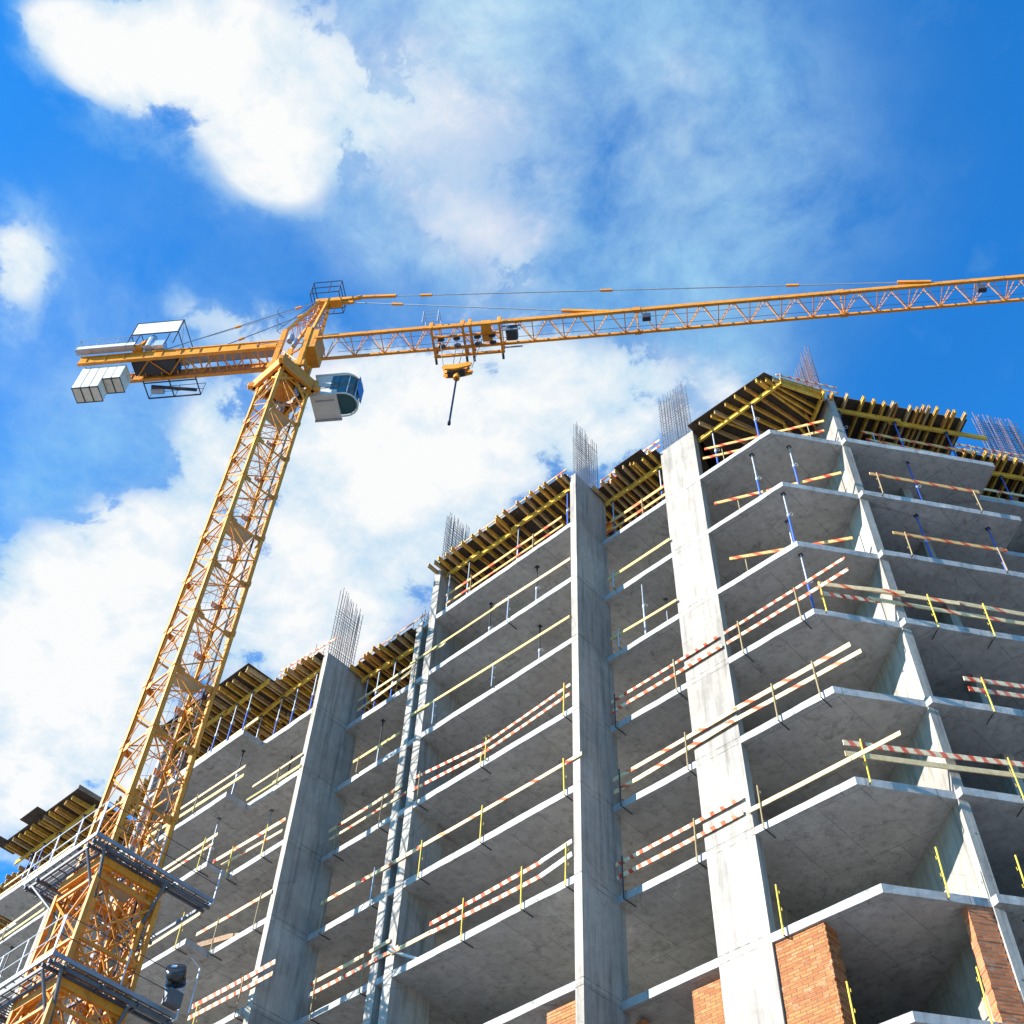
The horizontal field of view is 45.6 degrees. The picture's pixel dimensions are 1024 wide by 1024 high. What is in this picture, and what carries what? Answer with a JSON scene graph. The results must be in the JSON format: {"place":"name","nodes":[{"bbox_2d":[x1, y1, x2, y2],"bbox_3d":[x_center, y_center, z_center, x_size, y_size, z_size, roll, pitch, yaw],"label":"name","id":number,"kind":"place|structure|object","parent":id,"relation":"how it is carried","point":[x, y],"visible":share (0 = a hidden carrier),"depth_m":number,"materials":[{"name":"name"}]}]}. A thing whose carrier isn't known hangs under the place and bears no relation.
{"place":"outdoors","nodes":[
{"label":"outdoors","id":0,"kind":"place"},
{"bbox_2d":[0,0,1023,884],"label":"sky","id":1,"kind":"structure","parent":0,"point":[207,164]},
{"bbox_3d":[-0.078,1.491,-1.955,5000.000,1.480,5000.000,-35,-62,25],"label":"ground","id":2,"kind":"structure","parent":0,"visible":0},
{"bbox_2d":[0,346,1023,1023],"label":"unfinished building","id":3,"kind":"structure","parent":2,"relation":"on","point":[872,914],"depth_m":36.42,"materials":[{"name":"concrete"}]},
{"bbox_2d":[0,864,36,930],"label":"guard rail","id":4,"kind":"object","parent":3,"relation":"on","point":[4,921],"visible":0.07,"depth_m":57.24,"materials":[{"name":"yellow wood"}]},
{"bbox_2d":[0,901,44,940],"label":"guard rail","id":5,"kind":"object","parent":3,"relation":"on","point":[19,918],"visible":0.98,"depth_m":49.75,"materials":[{"name":"brown wood"}]},
{"bbox_2d":[0,834,76,895],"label":"guard rail","id":6,"kind":"object","parent":3,"relation":"on","point":[37,869],"visible":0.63,"depth_m":53.17,"materials":[{"name":"brown wood"}]},
{"bbox_2d":[2,784,133,866],"bbox_3d":[-14.194,19.970,58.852,6.275,0.635,20.800,-35,-62,25],"label":"slab formwork","id":7,"kind":"object","parent":3,"relation":"on","point":[62,815],"visible":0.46,"depth_m":54.64,"materials":[{"name":"yellow wood"}]},
{"bbox_2d":[0,836,14,854],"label":"loose plywood","id":8,"kind":"object","parent":7,"relation":"on","point":[2,840],"visible":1,"depth_m":55.78,"materials":[{"name":"wood"}]},
{"bbox_2d":[20,806,45,823],"bbox_3d":[-21.136,13.794,54.581,1.400,0.020,1.250,-35,-62,25],"label":"loose plywood","id":9,"kind":"object","parent":7,"relation":"on","point":[33,815],"visible":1,"depth_m":54.39,"materials":[{"name":"wood"}]},
{"bbox_2d":[115,775,151,817],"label":"slab formwork","id":10,"kind":"object","parent":3,"relation":"on","point":[142,795],"visible":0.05,"depth_m":53.12,"materials":[{"name":"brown wood"}]},
{"bbox_2d":[106,912,200,973],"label":"guard rail","id":11,"kind":"object","parent":3,"relation":"on","point":[177,928],"visible":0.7,"depth_m":39.92,"materials":[{"name":"brown wood"}]},
{"bbox_2d":[132,832,217,890],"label":"guard rail","id":12,"kind":"object","parent":3,"relation":"on","point":[190,852],"visible":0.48,"depth_m":42.60,"materials":[{"name":"brown wood"}]},
{"bbox_2d":[147,765,245,837],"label":"guard rail","id":13,"kind":"object","parent":3,"relation":"on","point":[210,796],"visible":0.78,"depth_m":44.77,"materials":[{"name":"brown wood"}]},
{"bbox_2d":[168,717,258,781],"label":"guard rail","id":14,"kind":"object","parent":3,"relation":"on","point":[233,735],"visible":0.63,"depth_m":47.72,"materials":[{"name":"brown wood"}]},
{"bbox_2d":[207,817,221,860],"bbox_3d":[-10.725,12.034,43.474,0.234,2.778,0.140,-35,-62,25],"label":"steel prop","id":15,"kind":"object","parent":3,"relation":"on","point":[211,847],"visible":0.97,"depth_m":43.77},
{"bbox_2d":[210,715,223,752],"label":"steel prop","id":16,"kind":"object","parent":3,"relation":"on","point":[221,717],"visible":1,"depth_m":48.61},
{"bbox_2d":[197,928,246,946],"bbox_3d":[-9.411,14.020,40.148,2.315,0.270,0.060,-19,-56,16],"label":"timber plank","id":17,"kind":"object","parent":3,"relation":"on","point":[219,939],"visible":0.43,"depth_m":40.19,"materials":[{"name":"brown wood"}]},
{"bbox_2d":[187,959,275,1023],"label":"guard rail","id":18,"kind":"object","parent":3,"relation":"on","point":[232,985],"visible":0.98,"depth_m":36.92,"materials":[{"name":"brown wood"}]},
{"bbox_2d":[226,703,239,740],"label":"steel prop","id":19,"kind":"object","parent":3,"relation":"on","point":[236,704],"visible":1,"depth_m":48.14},
{"bbox_2d":[156,663,311,759],"bbox_3d":[-5.624,13.914,53.761,6.401,0.429,20.820,-35,-62,25],"label":"slab formwork","id":20,"kind":"object","parent":3,"relation":"on","point":[240,685],"visible":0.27,"depth_m":49.58,"materials":[{"name":"yellow wood"}]},
{"bbox_2d":[196,890,271,960],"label":"guard rail","id":21,"kind":"object","parent":3,"relation":"on","point":[235,912],"visible":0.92,"depth_m":39.67,"materials":[{"name":"brown wood"}]},
{"bbox_2d":[231,749,245,794],"bbox_3d":[-10.320,9.996,45.678,0.234,2.778,0.140,-35,-62,25],"label":"steel prop","id":22,"kind":"object","parent":3,"relation":"on","point":[243,751],"visible":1,"depth_m":45.83,"materials":[{"name":"metal"}]},
{"bbox_2d":[241,691,254,730],"bbox_3d":[-10.330,7.885,47.588,0.234,2.373,0.140,-35,-62,25],"label":"steel prop","id":23,"kind":"object","parent":3,"relation":"on","point":[252,692],"visible":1,"depth_m":47.72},
{"bbox_2d":[213,817,285,884],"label":"guard rail","id":24,"kind":"object","parent":3,"relation":"on","point":[265,831],"visible":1,"depth_m":42.01,"materials":[{"name":"brown wood"}]},
{"bbox_2d":[261,809,273,851],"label":"steel prop","id":25,"kind":"object","parent":3,"relation":"on","point":[271,810],"visible":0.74,"depth_m":43.81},
{"bbox_2d":[246,753,302,800],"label":"guard rail","id":26,"kind":"object","parent":3,"relation":"on","point":[276,780],"visible":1,"depth_m":43.94,"materials":[{"name":"brown wood"}]},
{"bbox_2d":[273,697,284,733],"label":"steel prop","id":27,"kind":"object","parent":3,"relation":"on","point":[282,698],"visible":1,"depth_m":47.89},
{"bbox_2d":[289,687,300,723],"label":"steel prop","id":28,"kind":"object","parent":3,"relation":"on","point":[298,689],"visible":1,"depth_m":47.55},
{"bbox_2d":[309,672,319,709],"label":"steel prop","id":29,"kind":"object","parent":3,"relation":"on","point":[317,674],"visible":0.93,"depth_m":46.98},
{"bbox_2d":[274,652,383,713],"bbox_3d":[-2.034,11.914,52.221,2.540,0.635,19.676,-35,-62,25],"label":"slab formwork","id":30,"kind":"object","parent":3,"relation":"on","point":[303,675],"visible":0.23,"depth_m":48.44,"materials":[{"name":"yellow wood"}]},
{"bbox_2d":[279,637,336,676],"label":"guard rail","id":31,"kind":"object","parent":30,"relation":"on","point":[315,650],"visible":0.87,"depth_m":48.46,"materials":[{"name":"brown wood"}]},
{"bbox_2d":[308,939,398,1023],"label":"guard rail","id":32,"kind":"object","parent":3,"relation":"on","point":[351,972],"visible":0.94,"depth_m":35.99,"materials":[{"name":"brown wood"}]},
{"bbox_2d":[361,678,370,714],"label":"steel prop","id":33,"kind":"object","parent":3,"relation":"on","point":[367,679],"visible":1,"depth_m":47.24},
{"bbox_2d":[329,784,405,860],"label":"guard rail","id":34,"kind":"object","parent":3,"relation":"on","point":[365,809],"visible":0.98,"depth_m":40.91,"materials":[{"name":"brown wood"}]},
{"bbox_2d":[353,732,399,773],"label":"guard rail","id":35,"kind":"object","parent":3,"relation":"on","point":[375,748],"visible":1,"depth_m":43.26,"materials":[{"name":"yellow wood"}]},
{"bbox_2d":[373,670,381,707],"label":"steel prop","id":36,"kind":"object","parent":3,"relation":"on","point":[379,671],"visible":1,"depth_m":46.95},
{"bbox_2d":[376,719,385,760],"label":"steel prop","id":37,"kind":"object","parent":3,"relation":"on","point":[383,720],"visible":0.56,"depth_m":44.77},
{"bbox_2d":[349,628,415,699],"bbox_3d":[0.742,10.721,51.201,3.650,0.635,18.224,-35,-62,25],"label":"slab formwork","id":38,"kind":"object","parent":3,"relation":"on","point":[400,648],"visible":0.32,"depth_m":47.72,"materials":[{"name":"yellow wood"}]},
{"bbox_2d":[359,613,426,660],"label":"guard rail","id":39,"kind":"object","parent":38,"relation":"on","point":[399,632],"visible":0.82,"depth_m":47.50,"materials":[{"name":"orange wood"}]},
{"bbox_2d":[390,659,397,695],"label":"steel prop","id":40,"kind":"object","parent":3,"relation":"on","point":[395,661],"visible":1,"depth_m":46.61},
{"bbox_2d":[357,642,445,712],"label":"guard rail","id":41,"kind":"object","parent":3,"relation":"on","point":[387,688],"visible":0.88,"depth_m":46.23,"materials":[{"name":"brown wood"}]},
{"bbox_2d":[388,948,416,959],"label":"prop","id":42,"kind":"object","parent":3,"relation":"on","point":[403,954],"visible":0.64,"depth_m":34.84,"materials":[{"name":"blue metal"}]},
{"bbox_2d":[446,573,451,607],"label":"steel prop","id":43,"kind":"object","parent":3,"relation":"on","point":[449,575],"visible":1,"depth_m":47.66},
{"bbox_2d":[318,751,581,939],"bbox_3d":[-1.974,10.197,36.712,11.102,1.344,0.520,-35,-62,25],"label":"guard rail","id":44,"kind":"object","parent":3,"relation":"on","point":[463,822],"visible":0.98,"depth_m":36.76,"materials":[{"name":"brown wood"}]},
{"bbox_2d":[390,839,573,954],"bbox_3d":[-0.814,11.103,33.620,6.915,1.404,0.520,-35,-62,25],"label":"guard rail","id":45,"kind":"object","parent":3,"relation":"on","point":[521,886],"visible":0.98,"depth_m":33.34,"materials":[{"name":"brown wood"}]},
{"bbox_2d":[410,615,569,725],"bbox_3d":[-0.813,5.626,40.965,7.454,1.258,0.270,-35,-62,25],"label":"guard rail","id":46,"kind":"object","parent":3,"relation":"on","point":[493,664],"visible":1,"depth_m":41.15,"materials":[{"name":"yellow wood"}]},
{"bbox_2d":[409,557,570,684],"bbox_3d":[-0.796,4.098,43.361,7.922,1.380,0.520,-35,-62,25],"label":"guard rail","id":47,"kind":"object","parent":3,"relation":"on","point":[507,599],"visible":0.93,"depth_m":43.36,"materials":[{"name":"yellow wood"}]},
{"bbox_2d":[488,602,492,630],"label":"steel prop","id":48,"kind":"object","parent":3,"relation":"on","point":[489,627],"visible":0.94,"depth_m":45.11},
{"bbox_2d":[412,683,572,811],"bbox_3d":[-0.616,7.486,38.352,6.843,1.364,0.520,-35,-62,25],"label":"guard rail","id":49,"kind":"object","parent":3,"relation":"on","point":[480,754],"visible":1,"depth_m":38.16,"materials":[{"name":"brown wood"}]},
{"bbox_2d":[445,516,562,604],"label":"guard rail","id":50,"kind":"object","parent":3,"relation":"on","point":[506,554],"visible":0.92,"depth_m":45.90,"materials":[{"name":"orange wood"}]},
{"bbox_2d":[427,474,628,590],"bbox_3d":[5.462,5.625,50.900,7.376,0.635,18.192,-35,-62,25],"label":"slab formwork","id":51,"kind":"object","parent":3,"relation":"on","point":[542,508],"visible":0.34,"depth_m":47.44,"materials":[{"name":"yellow wood"}]},
{"bbox_2d":[443,469,566,557],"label":"guard rail","id":52,"kind":"object","parent":51,"relation":"on","point":[509,510],"visible":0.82,"depth_m":47.55,"materials":[{"name":"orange wood"}]},
{"bbox_2d":[535,565,539,599],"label":"steel prop","id":53,"kind":"object","parent":3,"relation":"on","point":[536,587],"visible":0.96,"depth_m":43.88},
{"bbox_2d":[538,624,543,658],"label":"steel prop","id":54,"kind":"object","parent":3,"relation":"on","point":[539,649],"visible":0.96,"depth_m":41.61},
{"bbox_2d":[565,491,569,523],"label":"steel prop","id":55,"kind":"object","parent":3,"relation":"on","point":[567,493],"visible":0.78,"depth_m":44.92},
{"bbox_2d":[610,501,616,532],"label":"steel prop","id":56,"kind":"object","parent":3,"relation":"on","point":[612,503],"visible":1,"depth_m":45.46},
{"bbox_2d":[592,449,664,522],"bbox_3d":[9.710,3.353,48.997,2.880,0.635,16.796,-35,-62,25],"label":"slab formwork","id":57,"kind":"object","parent":3,"relation":"on","point":[630,486],"visible":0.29,"depth_m":45.86,"materials":[{"name":"yellow wood"}]},
{"bbox_2d":[600,439,659,486],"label":"guard rail","id":58,"kind":"object","parent":57,"relation":"on","point":[644,450],"visible":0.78,"depth_m":45.83,"materials":[{"name":"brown wood"}]},
{"bbox_2d":[614,449,646,472],"bbox_3d":[4.637,-1.672,45.530,1.300,0.020,1.050,-35,-62,25],"label":"loose plywood","id":59,"kind":"object","parent":57,"relation":"on","point":[638,455],"visible":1,"depth_m":45.33,"materials":[{"name":"wood"}]},
{"bbox_2d":[606,485,664,534],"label":"guard rail","id":60,"kind":"object","parent":3,"relation":"on","point":[634,506],"visible":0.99,"depth_m":44.25,"materials":[{"name":"beige wood"}]},
{"bbox_2d":[607,538,669,589],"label":"guard rail","id":61,"kind":"object","parent":3,"relation":"on","point":[640,558],"visible":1,"depth_m":41.50,"materials":[{"name":"yellow wood"}]},
{"bbox_2d":[610,599,676,649],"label":"guard rail","id":62,"kind":"object","parent":3,"relation":"on","point":[618,634],"visible":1,"depth_m":39.13,"materials":[{"name":"yellow wood"}]},
{"bbox_2d":[641,581,647,633],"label":"steel prop","id":63,"kind":"object","parent":3,"relation":"on","point":[643,607],"visible":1,"depth_m":40.03,"materials":[{"name":"metal"}]},
{"bbox_2d":[657,468,663,500],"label":"steel prop","id":64,"kind":"object","parent":3,"relation":"on","point":[659,470],"visible":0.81,"depth_m":44.40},
{"bbox_2d":[611,635,721,735],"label":"guard rail","id":65,"kind":"object","parent":3,"relation":"on","point":[666,679],"visible":1,"depth_m":36.47,"materials":[{"name":"brown wood"}]},
{"bbox_2d":[615,796,743,906],"bbox_3d":[4.459,8.866,31.665,4.192,1.344,0.520,-35,-62,25],"label":"guard rail","id":66,"kind":"object","parent":3,"relation":"on","point":[695,838],"visible":0.95,"depth_m":31.76,"materials":[{"name":"brown wood"}]},
{"bbox_2d":[710,431,719,463],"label":"steel prop","id":67,"kind":"object","parent":3,"relation":"on","point":[712,433],"visible":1,"depth_m":43.32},
{"bbox_2d":[613,642,861,814],"bbox_3d":[6.091,5.953,33.153,8.273,1.344,0.520,-35,-62,25],"label":"guard rail","id":68,"kind":"object","parent":3,"relation":"on","point":[774,687],"visible":0.95,"depth_m":33.18,"materials":[{"name":"brown wood"}]},
{"bbox_2d":[749,403,759,435],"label":"steel prop","id":69,"kind":"object","parent":3,"relation":"on","point":[751,405],"visible":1,"depth_m":42.41,"materials":[{"name":"metal"}]},
{"bbox_2d":[749,453,760,494],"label":"steel prop","id":70,"kind":"object","parent":3,"relation":"on","point":[751,455],"visible":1,"depth_m":40.39,"materials":[{"name":"metal"}]},
{"bbox_2d":[687,372,825,472],"bbox_3d":[11.145,1.889,47.824,6.203,0.635,17.255,-19,-56,16],"label":"slab formwork","id":71,"kind":"object","parent":3,"relation":"on","point":[781,403],"visible":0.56,"depth_m":43.79,"materials":[{"name":"yellow wood"}]},
{"bbox_2d":[776,373,838,393],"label":"guard rail","id":72,"kind":"object","parent":71,"relation":"on","point":[810,382],"visible":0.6,"depth_m":43.75,"materials":[{"name":"brown wood"}]},
{"bbox_2d":[703,420,824,459],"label":"guard rail","id":73,"kind":"object","parent":3,"relation":"on","point":[754,437],"visible":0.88,"depth_m":42.24,"materials":[{"name":"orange wood"}]},
{"bbox_2d":[714,471,841,508],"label":"guard rail","id":74,"kind":"object","parent":3,"relation":"on","point":[764,491],"visible":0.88,"depth_m":39.81,"materials":[{"name":"beige wood"}]},
{"bbox_2d":[775,884,787,938],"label":"guard rail","id":75,"kind":"object","parent":3,"relation":"on","point":[780,910],"visible":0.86,"depth_m":27.99,"materials":[{"name":"metal"}]},
{"bbox_2d":[724,557,848,662],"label":"guard rail","id":76,"kind":"object","parent":3,"relation":"on","point":[792,603],"visible":1,"depth_m":34.66,"materials":[{"name":"brown wood"}]},
{"bbox_2d":[780,492,795,541],"bbox_3d":[8.588,0.253,37.491,0.234,2.778,0.140,-35,-62,25],"label":"steel prop","id":77,"kind":"object","parent":3,"relation":"on","point":[783,494],"visible":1,"depth_m":37.67,"materials":[{"name":"metal"}]},
{"bbox_2d":[729,536,852,570],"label":"guard rail","id":78,"kind":"object","parent":3,"relation":"on","point":[745,556],"visible":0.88,"depth_m":37.48,"materials":[{"name":"beige wood"}]},
{"bbox_2d":[786,445,799,484],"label":"steel prop","id":79,"kind":"object","parent":3,"relation":"on","point":[789,447],"visible":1,"depth_m":40.19,"materials":[{"name":"metal"}]},
{"bbox_2d":[798,553,814,607],"bbox_3d":[8.576,2.086,35.115,0.234,2.778,0.140,-35,-62,25],"label":"steel prop","id":80,"kind":"object","parent":3,"relation":"on","point":[800,555],"visible":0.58,"depth_m":35.32,"materials":[{"name":"metal"}]},
{"bbox_2d":[748,731,900,837],"bbox_3d":[7.702,6.555,29.773,4.413,1.344,0.520,-35,-62,25],"label":"guard rail","id":81,"kind":"object","parent":3,"relation":"on","point":[760,805],"visible":0.99,"depth_m":29.76,"materials":[{"name":"brown wood"}]},
{"bbox_2d":[846,981,855,1023],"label":"guard rail","id":82,"kind":"object","parent":3,"relation":"on","point":[853,1012],"visible":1,"depth_m":25.23,"materials":[{"name":"metal"}]},
{"bbox_2d":[892,421,905,446],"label":"steel prop","id":83,"kind":"object","parent":3,"relation":"on","point":[894,423],"visible":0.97,"depth_m":42.89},
{"bbox_2d":[825,391,986,454],"bbox_3d":[13.402,-0.197,46.143,6.050,0.635,9.461,9,-53,-5],"label":"slab formwork","id":84,"kind":"object","parent":3,"relation":"on","point":[916,424],"visible":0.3,"depth_m":43.77,"materials":[{"name":"yellow wood"}]},
{"bbox_2d":[905,461,922,499],"bbox_3d":[13.407,-0.845,40.235,0.234,2.778,0.140,-35,-62,25],"label":"steel prop","id":85,"kind":"object","parent":3,"relation":"on","point":[916,486],"visible":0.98,"depth_m":40.36,"materials":[{"name":"metal"}]},
{"bbox_2d":[860,430,973,457],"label":"guard rail","id":86,"kind":"object","parent":3,"relation":"on","point":[912,441],"visible":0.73,"depth_m":42.58,"materials":[{"name":"beige wood"}]},
{"bbox_2d":[818,581,1023,648],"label":"guard rail","id":87,"kind":"object","parent":3,"relation":"on","point":[906,595],"visible":0.94,"depth_m":34.61,"materials":[{"name":"brown wood"}]},
{"bbox_2d":[913,513,932,557],"bbox_3d":[12.912,0.931,37.835,0.234,2.778,0.140,-35,-62,25],"label":"steel prop","id":88,"kind":"object","parent":3,"relation":"on","point":[916,515],"visible":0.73,"depth_m":38.13,"materials":[{"name":"metal"}]},
{"bbox_2d":[869,472,982,513],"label":"guard rail","id":89,"kind":"object","parent":3,"relation":"on","point":[922,482],"visible":1,"depth_m":39.53,"materials":[{"name":"beige wood"}]},
{"bbox_2d":[842,739,1023,816],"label":"guard rail","id":90,"kind":"object","parent":3,"relation":"on","point":[1008,762],"visible":0.97,"depth_m":29.78,"materials":[{"name":"brown wood"}]},
{"bbox_2d":[935,847,949,899],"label":"guard rail","id":91,"kind":"object","parent":3,"relation":"on","point":[946,888],"visible":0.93,"depth_m":27.06,"materials":[{"name":"metal"}]},
{"bbox_2d":[892,531,1007,572],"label":"guard rail","id":92,"kind":"object","parent":3,"relation":"on","point":[949,541],"visible":1,"depth_m":37.12,"materials":[{"name":"orange wood"}]},
{"bbox_2d":[944,431,957,455],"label":"steel prop","id":93,"kind":"object","parent":3,"relation":"on","point":[946,433],"visible":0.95,"depth_m":43.19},
{"bbox_2d":[975,966,992,1023],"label":"guard rail","id":94,"kind":"object","parent":3,"relation":"on","point":[985,999],"visible":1,"depth_m":24.74,"materials":[{"name":"metal"}]},
{"bbox_2d":[954,448,1023,501],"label":"slab formwork","id":95,"kind":"object","parent":3,"relation":"on","point":[1014,483],"visible":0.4,"depth_m":44.91,"materials":[{"name":"yellow wood"}]},
{"bbox_2d":[954,443,1023,460],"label":"guard rail","id":96,"kind":"object","parent":95,"relation":"on","point":[981,448],"visible":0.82,"depth_m":45.15,"materials":[{"name":"brown wood"}]},
{"bbox_2d":[963,676,1023,724],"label":"guard rail","id":97,"kind":"object","parent":3,"relation":"on","point":[991,691],"visible":1,"depth_m":32.07,"materials":[{"name":"white wood"}]},
{"bbox_2d":[985,526,1005,569],"bbox_3d":[15.295,1.356,38.063,0.234,2.778,0.140,-35,-62,25],"label":"steel prop","id":98,"kind":"object","parent":3,"relation":"on","point":[988,528],"visible":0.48,"depth_m":38.63,"materials":[{"name":"metal"}]},
{"bbox_2d":[981,488,1023,502],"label":"guard rail","id":99,"kind":"object","parent":3,"relation":"on","point":[1002,492],"visible":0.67,"depth_m":43.36,"materials":[{"name":"grey wood"}]},
{"bbox_2d":[999,475,1013,500],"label":"steel prop","id":100,"kind":"object","parent":3,"relation":"on","point":[1001,478],"visible":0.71,"depth_m":44.29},
{"bbox_2d":[1014,855,1023,921],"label":"guard rail","id":101,"kind":"object","parent":3,"relation":"on","point":[1019,868],"visible":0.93,"depth_m":27.32,"materials":[{"name":"metal"}]},
{"bbox_2d":[0,274,1023,1023],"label":"tower crane","id":102,"kind":"object","parent":2,"relation":"on","point":[286,376],"visible":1,"depth_m":44.02,"materials":[{"name":"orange metal"}]},
{"bbox_2d":[161,957,200,1012],"bbox_3d":[-9.028,12.632,32.683,0.794,1.466,0.786,-18,-56,16],"label":"drum floodlight","id":103,"kind":"object","parent":102,"relation":"on","point":[175,985],"visible":1,"depth_m":32.55,"materials":[{"name":"black metal"}]},
{"bbox_2d":[429,316,522,364],"bbox_3d":[-1.667,-8.157,58.147,4.340,0.870,1.999,-4,-53,5],"label":"crane trolley","id":104,"kind":"object","parent":102,"relation":"attached to","point":[487,333],"visible":0.99,"depth_m":57.82,"materials":[{"name":"metal"}]},
{"bbox_2d":[440,340,481,425],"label":"hook block","id":105,"kind":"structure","parent":104,"relation":"hanging from","point":[455,372],"depth_m":55.62,"materials":[{"name":"metal"}]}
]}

